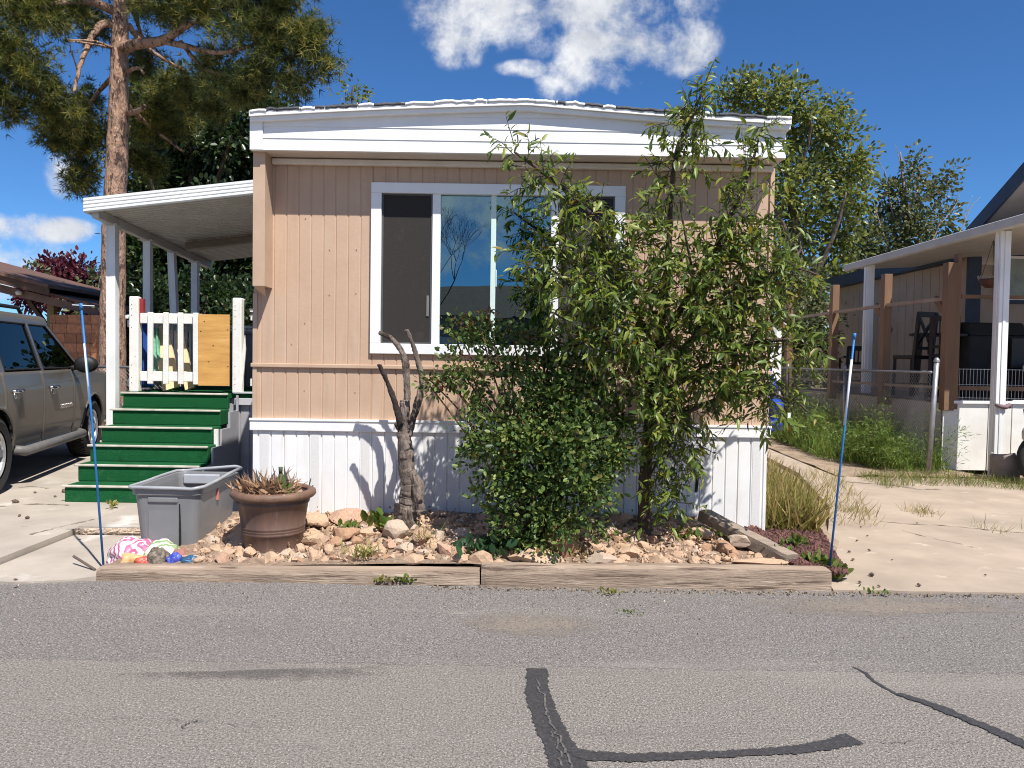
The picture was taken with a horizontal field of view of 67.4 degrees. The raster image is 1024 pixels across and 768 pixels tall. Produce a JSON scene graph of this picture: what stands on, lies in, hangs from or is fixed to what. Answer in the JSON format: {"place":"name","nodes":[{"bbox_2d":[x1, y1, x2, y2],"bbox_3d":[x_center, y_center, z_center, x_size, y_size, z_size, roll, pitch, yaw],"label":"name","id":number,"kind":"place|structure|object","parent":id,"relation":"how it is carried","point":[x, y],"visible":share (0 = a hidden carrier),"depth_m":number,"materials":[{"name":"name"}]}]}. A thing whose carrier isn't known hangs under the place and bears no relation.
{"place":"outdoors","nodes":[
{"label":"outdoors","id":0,"kind":"place"},
{"bbox_2d":[0,437,136,564],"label":"driveway","id":1,"kind":"structure","parent":0,"point":[50,471],"depth_m":7.26,"materials":[{"name":"grey concrete"}]},
{"bbox_2d":[0,303,105,490],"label":"parked suv","id":2,"kind":"object","parent":1,"relation":"on","point":[44,404],"visible":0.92,"depth_m":9.04,"materials":[{"name":"beige paint"}]},
{"bbox_2d":[93,365,161,442],"bbox_3d":[-5.731,0.348,11.719,1.507,1.395,0.055,1,2,0],"label":"chain link fence","id":3,"kind":"object","parent":1,"relation":"on","point":[101,366],"visible":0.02,"depth_m":11.70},
{"bbox_2d":[61,392,238,502],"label":"porch steps","id":4,"kind":"structure","parent":1,"relation":"on","point":[146,435],"depth_m":8.14,"materials":[{"name":"green wood"}]},
{"bbox_2d":[83,180,252,424],"bbox_3d":[-3.346,-0.603,9.724,2.416,3.394,3.136,1,2,0],"label":"patio awning","id":5,"kind":"object","parent":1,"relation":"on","point":[172,221],"visible":0.68,"depth_m":8.63,"materials":[{"name":"white metal"}]},
{"bbox_2d":[185,235,252,251],"bbox_3d":[-3.582,-1.827,9.899,1.227,0.254,0.130,1,2,0],"label":"patio light","id":6,"kind":"object","parent":5,"relation":"attached to","point":[217,243],"visible":0.56,"depth_m":9.84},
{"bbox_2d":[0,0,353,436],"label":"pine tree","id":7,"kind":"object","parent":1,"relation":"on","point":[67,123],"visible":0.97,"depth_m":12.11,"materials":[{"name":"green plant"}]},
{"bbox_2d":[0,581,1023,767],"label":"road","id":8,"kind":"structure","parent":0,"point":[339,715],"depth_m":3.24,"materials":[{"name":"asphalt"}]},
{"bbox_2d":[0,581,1023,674],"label":"road lane","id":9,"kind":"structure","parent":8,"relation":"attached to","point":[300,633],"depth_m":4.29,"materials":[{"name":"asphalt"}]},
{"bbox_2d":[0,582,1022,677],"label":"road grit","id":10,"kind":"object","parent":9,"relation":"on","point":[513,604],"visible":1,"depth_m":4.70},
{"bbox_2d":[484,616,579,633],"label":"dust patch","id":11,"kind":"object","parent":9,"relation":"on","point":[523,624],"visible":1,"depth_m":4.36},
{"bbox_2d":[432,584,1019,598],"bbox_3d":[2.728,1.379,5.015,6.510,0.039,0.104,1,2,0],"label":"edge grit","id":12,"kind":"object","parent":9,"relation":"on","point":[799,593],"visible":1,"depth_m":5.01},
{"bbox_2d":[804,599,993,614],"bbox_3d":[2.354,1.384,4.766,2.123,0.001,0.517,1,2,0],"label":"dirt patch","id":13,"kind":"object","parent":9,"relation":"on","point":[894,607],"visible":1,"depth_m":4.78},
{"bbox_2d":[524,668,589,767],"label":"crack seal","id":14,"kind":"object","parent":8,"relation":"on","point":[544,729],"visible":1,"depth_m":3.18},
{"bbox_2d":[536,679,572,767],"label":"seal crack","id":15,"kind":"object","parent":14,"relation":"on","point":[564,747],"visible":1,"depth_m":3.14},
{"bbox_2d":[568,733,863,761],"bbox_3d":[0.803,1.416,2.984,1.185,0.001,0.143,1,2,-7],"label":"crack seal","id":16,"kind":"object","parent":8,"relation":"on","point":[838,741],"visible":1,"depth_m":2.95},
{"bbox_2d":[897,693,1023,747],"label":"crack seal","id":17,"kind":"object","parent":8,"relation":"on","point":[1010,737],"visible":1,"depth_m":3.25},
{"bbox_2d":[0,0,1023,366],"label":"sky","id":18,"kind":"structure","parent":0,"point":[948,75],"materials":[{"name":"blue"}]},
{"bbox_2d":[318,373,1022,585],"bbox_3d":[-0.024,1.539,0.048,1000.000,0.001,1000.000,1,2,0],"label":"ground","id":19,"kind":"structure","parent":0,"point":[978,472],"depth_m":5.75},
{"bbox_2d":[7,245,100,315],"bbox_3d":[-14.172,-1.831,23.711,3.777,4.954,2.589,1,2,0],"label":"purple leaf tree","id":20,"kind":"object","parent":19,"relation":"on","point":[64,268],"visible":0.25,"depth_m":23.54,"materials":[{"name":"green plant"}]},
{"bbox_2d":[23,259,100,314],"bbox_3d":[-12.693,-1.440,22.009,2.979,4.313,1.591,1,2,0],"label":"bare bush","id":21,"kind":"object","parent":19,"relation":"on","point":[97,277],"visible":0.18,"depth_m":21.94,"materials":[{"name":"red plant"}]},
{"bbox_2d":[0,535,140,583],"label":"walkway front","id":22,"kind":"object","parent":19,"relation":"on","point":[56,562],"visible":0.4,"depth_m":5.46,"materials":[{"name":"grey concrete"}]},
{"bbox_2d":[76,527,140,534],"bbox_3d":[-2.904,1.218,6.309,1.350,0.056,0.026,1,2,0],"label":"walkway edge","id":23,"kind":"object","parent":22,"relation":"on","point":[120,531],"visible":0.4,"depth_m":6.31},
{"bbox_2d":[106,535,153,563],"bbox_3d":[-2.745,1.196,5.513,0.333,0.216,0.284,-19,2,1],"label":"plastic bag","id":24,"kind":"object","parent":22,"relation":"on","point":[129,544],"visible":0.53,"depth_m":5.44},
{"bbox_2d":[120,552,144,562],"bbox_3d":[-2.635,1.239,5.353,0.236,0.124,0.124,1,2,0],"label":"orange bag","id":25,"kind":"object","parent":22,"relation":"on","point":[129,557],"visible":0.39,"depth_m":5.32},
{"bbox_2d":[143,538,179,555],"bbox_3d":[-2.497,1.195,5.483,0.270,0.176,0.190,1,2,0],"label":"speckled bag","id":26,"kind":"object","parent":22,"relation":"on","point":[168,545],"visible":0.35,"depth_m":5.45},
{"bbox_2d":[0,262,160,390],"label":"brown shed","id":27,"kind":"structure","parent":19,"relation":"on","point":[66,330],"depth_m":15.51,"materials":[{"name":"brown wood"}]},
{"bbox_2d":[72,303,104,564],"bbox_3d":[-2.910,0.412,5.287,0.228,1.932,0.024,1,2,0],"label":"driveway stake","id":28,"kind":"object","parent":19,"relation":"on","point":[80,305],"visible":0.92,"depth_m":5.28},
{"bbox_2d":[78,481,248,535],"bbox_3d":[-2.876,1.186,7.942,1.414,0.100,3.200,1,2,0],"label":"walkway back","id":29,"kind":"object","parent":19,"relation":"on","point":[127,517],"visible":0.14,"depth_m":6.59,"materials":[{"name":"grey concrete"}]},
{"bbox_2d":[128,465,241,545],"bbox_3d":[-2.533,0.966,6.019,0.570,0.555,0.900,1,2,0],"label":"storage tote","id":30,"kind":"object","parent":29,"relation":"on","point":[178,507],"visible":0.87,"depth_m":5.64,"materials":[{"name":"grey plastic"}]},
{"bbox_2d":[120,296,252,480],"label":"porch deck","id":31,"kind":"structure","parent":29,"relation":"on","point":[136,309],"depth_m":8.67,"materials":[{"name":"white wood"}]},
{"bbox_2d":[142,323,153,387],"bbox_3d":[-4.260,-0.334,8.931,0.183,0.753,0.090,1,2,0],"label":"folded tarp","id":32,"kind":"object","parent":31,"relation":"hanging from","point":[144,349],"visible":0.33,"depth_m":8.91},
{"bbox_2d":[153,327,160,370],"bbox_3d":[-4.159,-0.349,8.976,0.136,0.623,0.070,1,2,0],"label":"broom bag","id":33,"kind":"object","parent":31,"relation":"on","point":[156,346],"visible":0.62,"depth_m":8.96,"materials":[{"name":"green plastic"}]},
{"bbox_2d":[156,326,180,391],"bbox_3d":[-4.051,-0.308,8.982,0.167,0.792,0.521,-1,3,-45],"label":"leaning board","id":34,"kind":"object","parent":31,"relation":"on","point":[171,385],"visible":0.57,"depth_m":8.95,"materials":[{"name":"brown wood"}]},
{"bbox_2d":[174,332,194,390],"bbox_3d":[-3.846,-0.277,9.023,0.102,0.702,0.431,-1,2,-44],"label":"leaning board","id":35,"kind":"object","parent":31,"relation":"on","point":[188,368],"visible":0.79,"depth_m":9.00,"materials":[{"name":"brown wood"}]},
{"bbox_2d":[140,312,229,385],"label":"porch gate","id":36,"kind":"structure","parent":31,"relation":"attached to","point":[211,349],"depth_m":8.62,"materials":[{"name":"white wood"}]},
{"bbox_2d":[212,331,252,386],"bbox_3d":[-3.445,-0.343,10.746,1.580,0.760,0.580,1,2,0],"label":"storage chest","id":37,"kind":"object","parent":31,"relation":"on","point":[248,370],"visible":0.1,"depth_m":10.50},
{"bbox_2d":[125,255,253,389],"bbox_3d":[-7.387,-1.155,18.875,5.849,4.112,3.239,1,2,0],"label":"hedge tree","id":38,"kind":"object","parent":19,"relation":"on","point":[214,299],"visible":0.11,"depth_m":18.60,"materials":[{"name":"green plant"}]},
{"bbox_2d":[90,47,299,299],"bbox_3d":[-8.364,-4.115,20.895,5.790,9.874,4.267,1,2,0],"label":"broadleaf tree","id":39,"kind":"object","parent":19,"relation":"on","point":[226,154],"visible":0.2,"depth_m":20.32,"materials":[{"name":"green plant"}]},
{"bbox_2d":[96,564,480,585],"bbox_3d":[-1.498,1.286,5.202,2.566,0.122,0.172,1,2,0],"label":"landscape timber","id":40,"kind":"object","parent":19,"relation":"on","point":[422,575],"visible":0.91,"depth_m":5.13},
{"bbox_2d":[329,73,374,104],"bbox_3d":[-6.356,-5.629,29.986,2.215,12.384,3.109,1,2,15],"label":"distant tree","id":41,"kind":"object","parent":19,"relation":"on","point":[352,98],"visible":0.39,"depth_m":29.63,"materials":[{"name":"green plant"}]},
{"bbox_2d":[111,511,764,565],"bbox_3d":[-0.358,1.167,5.830,4.800,0.187,1.200,1,2,0],"label":"planting bed","id":42,"kind":"object","parent":19,"relation":"on","point":[257,561],"visible":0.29,"depth_m":5.49,"materials":[{"name":"soil"}]},
{"bbox_2d":[147,547,169,563],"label":"grey rock","id":43,"kind":"object","parent":42,"relation":"on","point":[156,555],"visible":0.59,"depth_m":5.29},
{"bbox_2d":[215,552,231,562],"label":"rock","id":44,"kind":"object","parent":42,"relation":"on","point":[221,557],"visible":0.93,"depth_m":5.28,"materials":[{"name":"beige stone"}]},
{"bbox_2d":[229,483,315,553],"bbox_3d":[-1.750,0.989,5.635,0.608,0.451,0.608,1,2,0],"label":"flower pot","id":45,"kind":"object","parent":42,"relation":"on","point":[276,523],"visible":0.8,"depth_m":5.43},
{"bbox_2d":[224,467,306,494],"bbox_3d":[-1.801,0.702,5.604,0.622,0.241,0.488,1,2,0],"label":"dried potted plant","id":46,"kind":"object","parent":45,"relation":"in","point":[280,483],"visible":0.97,"depth_m":5.56,"materials":[{"name":"brown plant"}]},
{"bbox_2d":[301,533,328,545],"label":"rock","id":47,"kind":"object","parent":42,"relation":"on","point":[315,539],"visible":0.84,"depth_m":5.60,"materials":[{"name":"stone"}]},
{"bbox_2d":[305,513,328,527],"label":"boulder","id":48,"kind":"object","parent":42,"relation":"on","point":[321,520],"visible":0.8,"depth_m":5.95,"materials":[{"name":"stone"}]},
{"bbox_2d":[329,508,361,525],"bbox_3d":[-1.305,1.062,6.148,0.301,0.125,0.204,0,2,-26],"label":"rock","id":49,"kind":"object","parent":42,"relation":"on","point":[345,514],"visible":0.7,"depth_m":6.10,"materials":[{"name":"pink stone"}]},
{"bbox_2d":[334,527,359,541],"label":"rock","id":50,"kind":"object","parent":42,"relation":"on","point":[347,533],"visible":0.8,"depth_m":5.74,"materials":[{"name":"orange stone"}]},
{"bbox_2d":[341,536,383,558],"bbox_3d":[-1.030,1.121,5.293,0.319,0.158,0.270,1,2,0],"label":"weed","id":51,"kind":"object","parent":42,"relation":"on","point":[367,553],"visible":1,"depth_m":5.28,"materials":[{"name":"green plant"}]},
{"bbox_2d":[355,526,379,536],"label":"rock","id":52,"kind":"object","parent":42,"relation":"on","point":[371,530],"visible":0.69,"depth_m":5.81,"materials":[{"name":"stone"}]},
{"bbox_2d":[360,507,393,529],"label":"weed","id":53,"kind":"object","parent":42,"relation":"on","point":[377,519],"visible":0.95,"depth_m":5.85,"materials":[{"name":"green plant"}]},
{"bbox_2d":[382,519,411,538],"bbox_3d":[-0.863,1.108,5.774,0.205,0.172,0.176,0,2,-28],"label":"boulder","id":54,"kind":"object","parent":42,"relation":"on","point":[394,529],"visible":0.85,"depth_m":5.72,"materials":[{"name":"stone"}]},
{"bbox_2d":[377,329,425,530],"bbox_3d":[-0.847,0.394,5.942,0.379,1.632,0.196,1,2,0],"label":"dead stump","id":55,"kind":"object","parent":42,"relation":"on","point":[409,506],"visible":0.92,"depth_m":5.90,"materials":[{"name":"wood"}]},
{"bbox_2d":[392,542,413,552],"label":"rock","id":56,"kind":"object","parent":42,"relation":"on","point":[402,547],"visible":0.75,"depth_m":5.46,"materials":[{"name":"stone"}]},
{"bbox_2d":[403,553,423,564],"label":"rock","id":57,"kind":"object","parent":42,"relation":"on","point":[414,558],"visible":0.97,"depth_m":5.28,"materials":[{"name":"stone"}]},
{"bbox_2d":[404,518,448,543],"bbox_3d":[-0.637,1.047,5.534,0.308,0.183,0.251,2,2,32],"label":"weed","id":58,"kind":"object","parent":42,"relation":"on","point":[423,531],"visible":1,"depth_m":5.51,"materials":[{"name":"green plant"}]},
{"bbox_2d":[437,543,453,555],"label":"rock","id":59,"kind":"object","parent":42,"relation":"on","point":[442,546],"visible":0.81,"depth_m":5.44,"materials":[{"name":"beige stone"}]},
{"bbox_2d":[199,506,732,561],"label":"leaf litter","id":60,"kind":"object","parent":42,"relation":"on","point":[511,550],"visible":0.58,"depth_m":5.63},
{"bbox_2d":[469,550,493,566],"bbox_3d":[-0.208,1.202,5.311,0.156,0.113,0.128,2,2,34],"label":"rock","id":61,"kind":"object","parent":42,"relation":"on","point":[481,556],"visible":0.81,"depth_m":5.27,"materials":[{"name":"stone"}]},
{"bbox_2d":[182,509,781,564],"bbox_3d":[-0.230,1.153,5.824,4.208,0.230,1.128,1,2,0],"label":"sandstone rubble","id":62,"kind":"object","parent":42,"relation":"on","point":[396,554],"visible":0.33,"depth_m":5.59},
{"bbox_2d":[453,529,549,556],"bbox_3d":[-0.082,1.114,5.489,0.665,0.161,0.492,1,2,-8],"label":"weed","id":63,"kind":"object","parent":42,"relation":"on","point":[487,545],"visible":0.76,"depth_m":5.39,"materials":[{"name":"green plant"}]},
{"bbox_2d":[411,305,646,563],"bbox_3d":[0.118,0.332,5.506,1.751,1.817,0.897,1,2,0],"label":"rose bush","id":64,"kind":"object","parent":42,"relation":"on","point":[562,452],"visible":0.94,"depth_m":5.45,"materials":[{"name":"green plant"}]},
{"bbox_2d":[507,547,561,562],"bbox_3d":[0.151,1.214,5.310,0.387,0.172,0.173,2,2,22],"label":"rock","id":65,"kind":"object","parent":42,"relation":"on","point":[525,556],"visible":0.57,"depth_m":5.26,"materials":[{"name":"stone"}]},
{"bbox_2d":[542,524,578,557],"bbox_3d":[0.358,1.145,5.453,0.296,0.304,0.151,0,2,-30],"label":"boulder","id":66,"kind":"object","parent":42,"relation":"on","point":[565,554],"visible":0.38,"depth_m":5.41,"materials":[{"name":"brown stone"}]},
{"bbox_2d":[586,552,616,563],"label":"rock","id":67,"kind":"object","parent":42,"relation":"on","point":[601,557],"visible":0.76,"depth_m":5.27,"materials":[{"name":"stone"}]},
{"bbox_2d":[609,513,632,524],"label":"rock","id":68,"kind":"object","parent":42,"relation":"on","point":[625,518],"visible":0.7,"depth_m":6.12,"materials":[{"name":"stone"}]},
{"bbox_2d":[618,546,643,557],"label":"rock","id":69,"kind":"object","parent":42,"relation":"on","point":[633,551],"visible":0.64,"depth_m":5.42,"materials":[{"name":"stone"}]},
{"bbox_2d":[479,57,844,541],"bbox_3d":[1.040,-0.469,5.416,2.595,3.571,1.184,1,2,0],"label":"peach tree","id":70,"kind":"object","parent":42,"relation":"on","point":[655,391],"visible":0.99,"depth_m":5.40,"materials":[{"name":"green plant"}]},
{"bbox_2d":[682,527,714,538],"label":"rock","id":71,"kind":"object","parent":42,"relation":"on","point":[706,533],"visible":0.72,"depth_m":5.80,"materials":[{"name":"stone"}]},
{"bbox_2d":[670,526,729,540],"bbox_3d":[1.411,1.125,5.858,0.392,0.096,0.332,0,2,-24],"label":"weed","id":72,"kind":"object","parent":42,"relation":"on","point":[696,532],"visible":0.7,"depth_m":5.80,"materials":[{"name":"green plant"}]},
{"bbox_2d":[714,540,739,555],"bbox_3d":[1.560,1.200,5.600,0.117,0.100,0.208,0,2,-18],"label":"rock","id":73,"kind":"object","parent":42,"relation":"on","point":[724,544],"visible":0.85,"depth_m":5.56,"materials":[{"name":"beige stone"}]},
{"bbox_2d":[728,534,750,546],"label":"boulder","id":74,"kind":"object","parent":42,"relation":"on","point":[736,540],"visible":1,"depth_m":5.62,"materials":[{"name":"stone"}]},
{"bbox_2d":[697,509,797,564],"bbox_3d":[1.740,1.135,5.736,0.139,0.246,0.888,0,2,-29],"label":"landscape timber","id":75,"kind":"object","parent":42,"relation":"on","point":[726,526],"visible":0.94,"depth_m":5.65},
{"bbox_2d":[732,558,788,564],"bbox_3d":[1.723,1.240,5.345,0.400,0.053,0.111,1,2,1],"label":"boulder","id":76,"kind":"object","parent":42,"relation":"on","point":[764,561],"visible":0.85,"depth_m":5.32,"materials":[{"name":"stone"}]},
{"bbox_2d":[249,98,791,530],"bbox_3d":[0.003,-0.755,14.819,4.309,3.484,17.639,1,2,0],"label":"mobile home","id":77,"kind":"object","parent":19,"relation":"on","point":[372,220],"visible":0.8,"depth_m":6.33,"materials":[{"name":"beige"}]},
{"bbox_2d":[370,182,625,356],"bbox_3d":[-0.121,-0.935,6.331,2.080,1.400,0.075,1,2,0],"label":"window","id":78,"kind":"structure","parent":77,"relation":"in","point":[432,252],"depth_m":6.33,"materials":[{"name":"plastic"}]},
{"bbox_2d":[768,369,790,430],"bbox_3d":[2.303,0.057,6.997,0.402,0.740,0.542,1,2,0],"label":"blue tarp","id":79,"kind":"object","parent":77,"relation":"hanging from","point":[772,419],"visible":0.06,"depth_m":6.80,"materials":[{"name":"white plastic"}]},
{"bbox_2d":[481,562,831,590],"bbox_3d":[0.958,1.298,5.173,2.326,0.169,0.158,1,2,1],"label":"landscape timber","id":80,"kind":"object","parent":19,"relation":"on","point":[747,577],"visible":0.92,"depth_m":5.10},
{"bbox_2d":[701,60,888,364],"bbox_3d":[7.268,-3.583,20.000,4.900,9.358,3.379,0,2,-24],"label":"leafy tree","id":81,"kind":"object","parent":19,"relation":"on","point":[808,128],"visible":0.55,"depth_m":19.52,"materials":[{"name":"green plant"}]},
{"bbox_2d":[780,266,857,406],"bbox_3d":[6.563,-0.773,17.139,2.163,3.881,1.880,1,2,0],"label":"tall shrub","id":82,"kind":"object","parent":19,"relation":"on","point":[809,307],"visible":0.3,"depth_m":16.97,"materials":[{"name":"green plant"}]},
{"bbox_2d":[820,524,838,549],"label":"side verge","id":83,"kind":"structure","parent":19,"relation":"on","point":[829,537],"depth_m":6.57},
{"bbox_2d":[744,525,848,575],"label":"lava mulch","id":84,"kind":"object","parent":83,"relation":"on","point":[820,541],"visible":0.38,"depth_m":5.92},
{"bbox_2d":[779,532,808,545],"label":"weed","id":85,"kind":"object","parent":84,"relation":"on","point":[796,539],"visible":0.98,"depth_m":5.93,"materials":[{"name":"green plant"}]},
{"bbox_2d":[800,549,843,564],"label":"weed","id":86,"kind":"object","parent":84,"relation":"on","point":[819,557],"visible":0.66,"depth_m":5.44,"materials":[{"name":"green plant"}]},
{"bbox_2d":[765,450,844,532],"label":"dry grass","id":87,"kind":"structure","parent":83,"relation":"on","point":[790,505],"depth_m":6.58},
{"bbox_2d":[820,139,977,301],"bbox_3d":[12.953,-3.605,26.019,5.788,9.216,3.049,1,2,0],"label":"sparse tree","id":88,"kind":"object","parent":19,"relation":"on","point":[911,217],"visible":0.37,"depth_m":25.51,"materials":[{"name":"green plant"}]},
{"bbox_2d":[826,162,1023,451],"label":"neighbour house","id":89,"kind":"structure","parent":19,"relation":"on","point":[921,282],"depth_m":14.87,"materials":[{"name":"white paint"}]},
{"bbox_2d":[781,253,1023,469],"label":"neighbour porch","id":90,"kind":"object","parent":89,"relation":"attached to","point":[973,414],"visible":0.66,"depth_m":10.96,"materials":[{"name":"white paint"}]},
{"bbox_2d":[838,346,861,390],"bbox_3d":[6.550,-0.289,14.666,0.510,0.866,0.530,1,2,10],"label":"bar chair","id":91,"kind":"object","parent":90,"relation":"on","point":[849,351],"visible":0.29,"depth_m":14.48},
{"bbox_2d":[891,311,938,396],"bbox_3d":[6.739,-0.495,12.860,0.471,1.396,0.530,0,2,-20],"label":"bar chair","id":92,"kind":"object","parent":90,"relation":"on","point":[914,356],"visible":0.74,"depth_m":12.64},
{"bbox_2d":[909,333,940,394],"bbox_3d":[7.226,-0.327,13.093,0.860,1.062,0.860,1,2,0],"label":"bar table","id":93,"kind":"object","parent":90,"relation":"on","point":[918,363],"visible":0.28,"depth_m":13.26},
{"bbox_2d":[926,316,960,396],"bbox_3d":[7.013,-0.438,12.463,0.510,1.316,0.530,2,2,30],"label":"bar chair","id":94,"kind":"object","parent":90,"relation":"on","point":[931,346],"visible":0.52,"depth_m":12.35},
{"bbox_2d":[959,322,1023,399],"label":"covered grill","id":95,"kind":"object","parent":90,"relation":"on","point":[975,344],"visible":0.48,"depth_m":11.95,"materials":[{"name":"fabric"}]},
{"bbox_2d":[1009,338,1023,399],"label":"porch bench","id":96,"kind":"object","parent":90,"relation":"on","point":[1016,359],"visible":0.84,"depth_m":11.77,"materials":[{"name":"black paint"}]},
{"bbox_2d":[1009,255,1023,303],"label":"window","id":97,"kind":"structure","parent":89,"relation":"in","point":[1017,261],"depth_m":13.34,"materials":[{"name":"glass"}]},
{"bbox_2d":[767,443,1023,594],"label":"driveway","id":98,"kind":"structure","parent":0,"point":[932,561],"depth_m":6.72,"materials":[{"name":"concrete"}]},
{"bbox_2d":[784,462,884,525],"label":"dry grass","id":99,"kind":"structure","parent":98,"relation":"on","point":[834,488],"depth_m":8.65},
{"bbox_2d":[821,560,853,579],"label":"weed","id":100,"kind":"object","parent":98,"relation":"on","point":[836,563],"visible":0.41,"depth_m":5.29,"materials":[{"name":"green plant"}]},
{"bbox_2d":[829,333,855,565],"bbox_3d":[2.273,0.521,5.297,0.178,1.746,0.023,0,2,-16],"label":"driveway stake","id":101,"kind":"object","parent":98,"relation":"on","point":[844,428],"visible":0.9,"depth_m":5.29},
{"bbox_2d":[768,438,981,477],"bbox_3d":[5.584,1.099,14.739,1.997,0.045,9.125,1,2,3],"label":"weed bed","id":102,"kind":"object","parent":98,"relation":"on","point":[803,456],"visible":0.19,"depth_m":11.38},
{"bbox_2d":[770,313,786,393],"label":"white shed","id":103,"kind":"structure","parent":102,"relation":"on","point":[777,334],"depth_m":15.49,"materials":[{"name":"paint"}]},
{"bbox_2d":[780,357,939,474],"bbox_3d":[5.649,0.347,13.721,0.143,1.626,6.591,1,2,-1],"label":"chain link fence","id":104,"kind":"object","parent":102,"relation":"on","point":[932,412],"visible":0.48,"depth_m":11.64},
{"bbox_2d":[771,420,953,471],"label":"tall weeds","id":105,"kind":"object","parent":102,"relation":"on","point":[794,441],"visible":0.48,"depth_m":11.45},
{"bbox_2d":[769,388,980,473],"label":"weed leaves","id":106,"kind":"object","parent":102,"relation":"on","point":[873,434],"visible":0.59,"depth_m":11.45,"materials":[{"name":"green plant"}]},
{"bbox_2d":[838,500,944,518],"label":"crack grass","id":107,"kind":"structure","parent":98,"relation":"on","point":[915,509],"depth_m":7.76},
{"bbox_2d":[843,214,1023,476],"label":"patio roof","id":108,"kind":"structure","parent":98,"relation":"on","point":[1006,235],"depth_m":10.71,"materials":[{"name":"white metal"}]},
{"bbox_2d":[977,240,994,287],"bbox_3d":[6.978,-1.742,11.148,0.380,0.681,0.381,1,2,0],"label":"hanging basket","id":109,"kind":"object","parent":108,"relation":"hanging from","point":[986,282],"visible":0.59,"depth_m":11.10,"materials":[{"name":"ceramic"}]},
{"bbox_2d":[850,465,1023,490],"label":"grass strip","id":110,"kind":"object","parent":98,"relation":"on","point":[885,477],"depth_m":9.82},
{"bbox_2d":[989,451,1019,480],"bbox_3d":[6.584,1.090,10.256,0.360,0.384,0.356,1,2,0],"label":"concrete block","id":111,"kind":"object","parent":98,"relation":"on","point":[1001,464],"visible":0.61,"depth_m":10.12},
{"bbox_2d":[1016,409,1023,476],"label":"motorcycle","id":112,"kind":"object","parent":98,"relation":"on","point":[1020,458],"visible":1,"depth_m":9.75,"materials":[{"name":"rubber"}]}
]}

